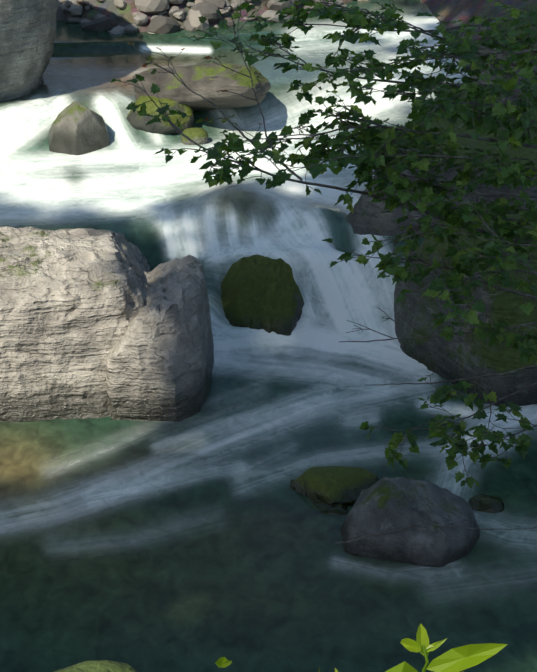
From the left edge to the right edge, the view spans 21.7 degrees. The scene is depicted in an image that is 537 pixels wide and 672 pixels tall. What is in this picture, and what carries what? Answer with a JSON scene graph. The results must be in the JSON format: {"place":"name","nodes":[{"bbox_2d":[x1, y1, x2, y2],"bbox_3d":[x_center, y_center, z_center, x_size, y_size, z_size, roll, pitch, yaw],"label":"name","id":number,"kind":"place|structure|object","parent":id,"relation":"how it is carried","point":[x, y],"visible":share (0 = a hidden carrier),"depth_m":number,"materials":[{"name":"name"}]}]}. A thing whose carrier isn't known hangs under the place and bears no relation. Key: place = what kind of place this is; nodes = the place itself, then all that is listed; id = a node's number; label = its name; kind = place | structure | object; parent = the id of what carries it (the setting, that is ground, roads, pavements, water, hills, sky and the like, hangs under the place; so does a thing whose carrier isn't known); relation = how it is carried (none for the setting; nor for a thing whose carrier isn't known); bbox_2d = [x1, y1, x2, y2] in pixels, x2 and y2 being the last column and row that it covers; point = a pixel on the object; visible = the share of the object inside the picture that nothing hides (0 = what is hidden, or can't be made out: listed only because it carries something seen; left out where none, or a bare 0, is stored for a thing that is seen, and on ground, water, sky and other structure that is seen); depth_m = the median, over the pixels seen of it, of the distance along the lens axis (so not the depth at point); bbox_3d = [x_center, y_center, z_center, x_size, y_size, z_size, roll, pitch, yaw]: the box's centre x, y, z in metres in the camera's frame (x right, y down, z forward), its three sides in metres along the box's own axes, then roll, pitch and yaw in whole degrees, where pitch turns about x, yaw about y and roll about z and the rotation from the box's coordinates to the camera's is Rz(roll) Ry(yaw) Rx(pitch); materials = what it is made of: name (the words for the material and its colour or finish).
{"place":"outdoors","nodes":[
{"label":"outdoors","id":0,"kind":"place"},
{"bbox_2d":[0,0,536,671],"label":"stream water","id":1,"kind":"structure","parent":0,"point":[206,538],"depth_m":8.31,"materials":[{"name":"liquid"}]},
{"bbox_2d":[126,95,193,133],"bbox_3d":[-0.967,-1.938,12.382,0.616,0.403,0.462,-1,24,-2],"label":"rock","id":2,"kind":"object","parent":1,"relation":"on","point":[135,121],"visible":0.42,"depth_m":12.20,"materials":[{"name":"stone"}]},
{"bbox_2d":[180,127,207,144],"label":"rock","id":3,"kind":"object","parent":1,"relation":"on","point":[199,136],"visible":0.75,"depth_m":12.10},
{"bbox_2d":[133,63,270,110],"bbox_3d":[-0.612,-2.224,12.500,1.218,0.529,0.776,5,24,11],"label":"rock slab","id":4,"kind":"object","parent":1,"relation":"on","point":[207,81],"visible":0.79,"depth_m":12.18,"materials":[{"name":"grey stone"}]},
{"bbox_2d":[310,499,347,514],"bbox_3d":[0.344,0.974,7.797,0.308,0.158,0.239,4,24,9],"label":"rock","id":5,"kind":"object","parent":1,"relation":"on","point":[326,508],"visible":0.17,"depth_m":7.71,"materials":[{"name":"stone"}]},
{"bbox_2d":[290,466,378,506],"bbox_3d":[0.398,0.888,7.936,0.515,0.263,0.403,-10,26,-22],"label":"mossy rock","id":6,"kind":"object","parent":1,"relation":"on","point":[340,485],"visible":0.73,"depth_m":7.84,"materials":[{"name":"green stone"}]},
{"bbox_2d":[340,476,479,567],"bbox_3d":[0.746,1.157,7.516,0.814,0.791,0.680,12,27,25],"label":"pool rock","id":7,"kind":"object","parent":1,"relation":"on","point":[384,504],"visible":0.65,"depth_m":7.26,"materials":[{"name":"grey stone"}]},
{"bbox_2d":[469,494,504,512],"bbox_3d":[1.210,0.964,7.777,0.200,0.140,0.186,-1,24,-2],"label":"pool rock","id":8,"kind":"object","parent":1,"relation":"on","point":[487,503],"visible":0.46,"depth_m":7.72,"materials":[{"name":"stone"}]},
{"bbox_2d":[65,0,536,76],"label":"terrain","id":9,"kind":"structure","parent":0,"point":[465,11],"depth_m":15.02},
{"bbox_2d":[0,0,58,101],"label":"boulder","id":10,"kind":"object","parent":9,"relation":"on","point":[27,33],"visible":0.79,"depth_m":12.29,"materials":[{"name":"stone"}]},
{"bbox_2d":[0,226,150,422],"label":"boulder","id":11,"kind":"object","parent":9,"relation":"on","point":[72,302],"visible":0.46,"depth_m":8.63,"materials":[{"name":"grey stone"}]},
{"bbox_2d":[48,101,109,154],"bbox_3d":[-1.629,-1.740,12.065,0.574,0.640,0.642,-1,24,-2],"label":"cascade rock","id":12,"kind":"object","parent":9,"relation":"on","point":[76,128],"visible":0.69,"depth_m":11.82,"materials":[{"name":"grey stone"}]},
{"bbox_2d":[54,660,137,671],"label":"rock","id":13,"kind":"object","parent":9,"relation":"on","point":[101,666],"visible":1,"depth_m":2.33,"materials":[{"name":"green stone"}]},
{"bbox_2d":[105,255,213,421],"bbox_3d":[-0.690,0.527,9.328,0.670,2.028,1.213,3,24,7],"label":"boulder","id":14,"kind":"object","parent":9,"relation":"on","point":[159,357],"visible":0.35,"depth_m":8.65,"materials":[{"name":"grey stone"}]},
{"bbox_2d":[56,0,369,33],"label":"scree stones","id":15,"kind":"object","parent":9,"relation":"on","point":[160,23],"visible":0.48,"depth_m":14.96,"materials":[{"name":"grey stone"}]},
{"bbox_2d":[221,254,303,335],"bbox_3d":[-0.112,0.290,10.237,0.864,1.939,0.959,-14,27,-28],"label":"mossy rock","id":16,"kind":"object","parent":9,"relation":"on","point":[259,292],"visible":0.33,"depth_m":9.73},
{"bbox_2d":[215,624,507,671],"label":"bank plant","id":17,"kind":"object","parent":9,"relation":"on","point":[459,659],"depth_m":1.13,"materials":[{"name":"green plant"}]},
{"bbox_2d":[346,89,536,237],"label":"boulder","id":18,"kind":"object","parent":9,"relation":"on","point":[367,217],"visible":0.08,"depth_m":9.90,"materials":[{"name":"grey stone"}]},
{"bbox_2d":[394,208,536,406],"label":"boulder","id":19,"kind":"object","parent":9,"relation":"on","point":[439,356],"visible":0.17,"depth_m":8.99,"materials":[{"name":"grey stone"}]},
{"bbox_2d":[471,3,536,104],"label":"boulder","id":20,"kind":"object","parent":9,"relation":"on","point":[533,6],"visible":0.04,"depth_m":11.43,"materials":[{"name":"grey stone"}]},
{"bbox_2d":[110,0,536,543],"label":"maple","id":21,"kind":"object","parent":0,"point":[354,18],"depth_m":6.68,"materials":[{"name":"green plant"}]},
{"bbox_2d":[127,0,262,133],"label":"leaves","id":22,"kind":"object","parent":21,"relation":"on","point":[202,19],"visible":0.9,"depth_m":6.65,"materials":[{"name":"green plant"}]}
]}

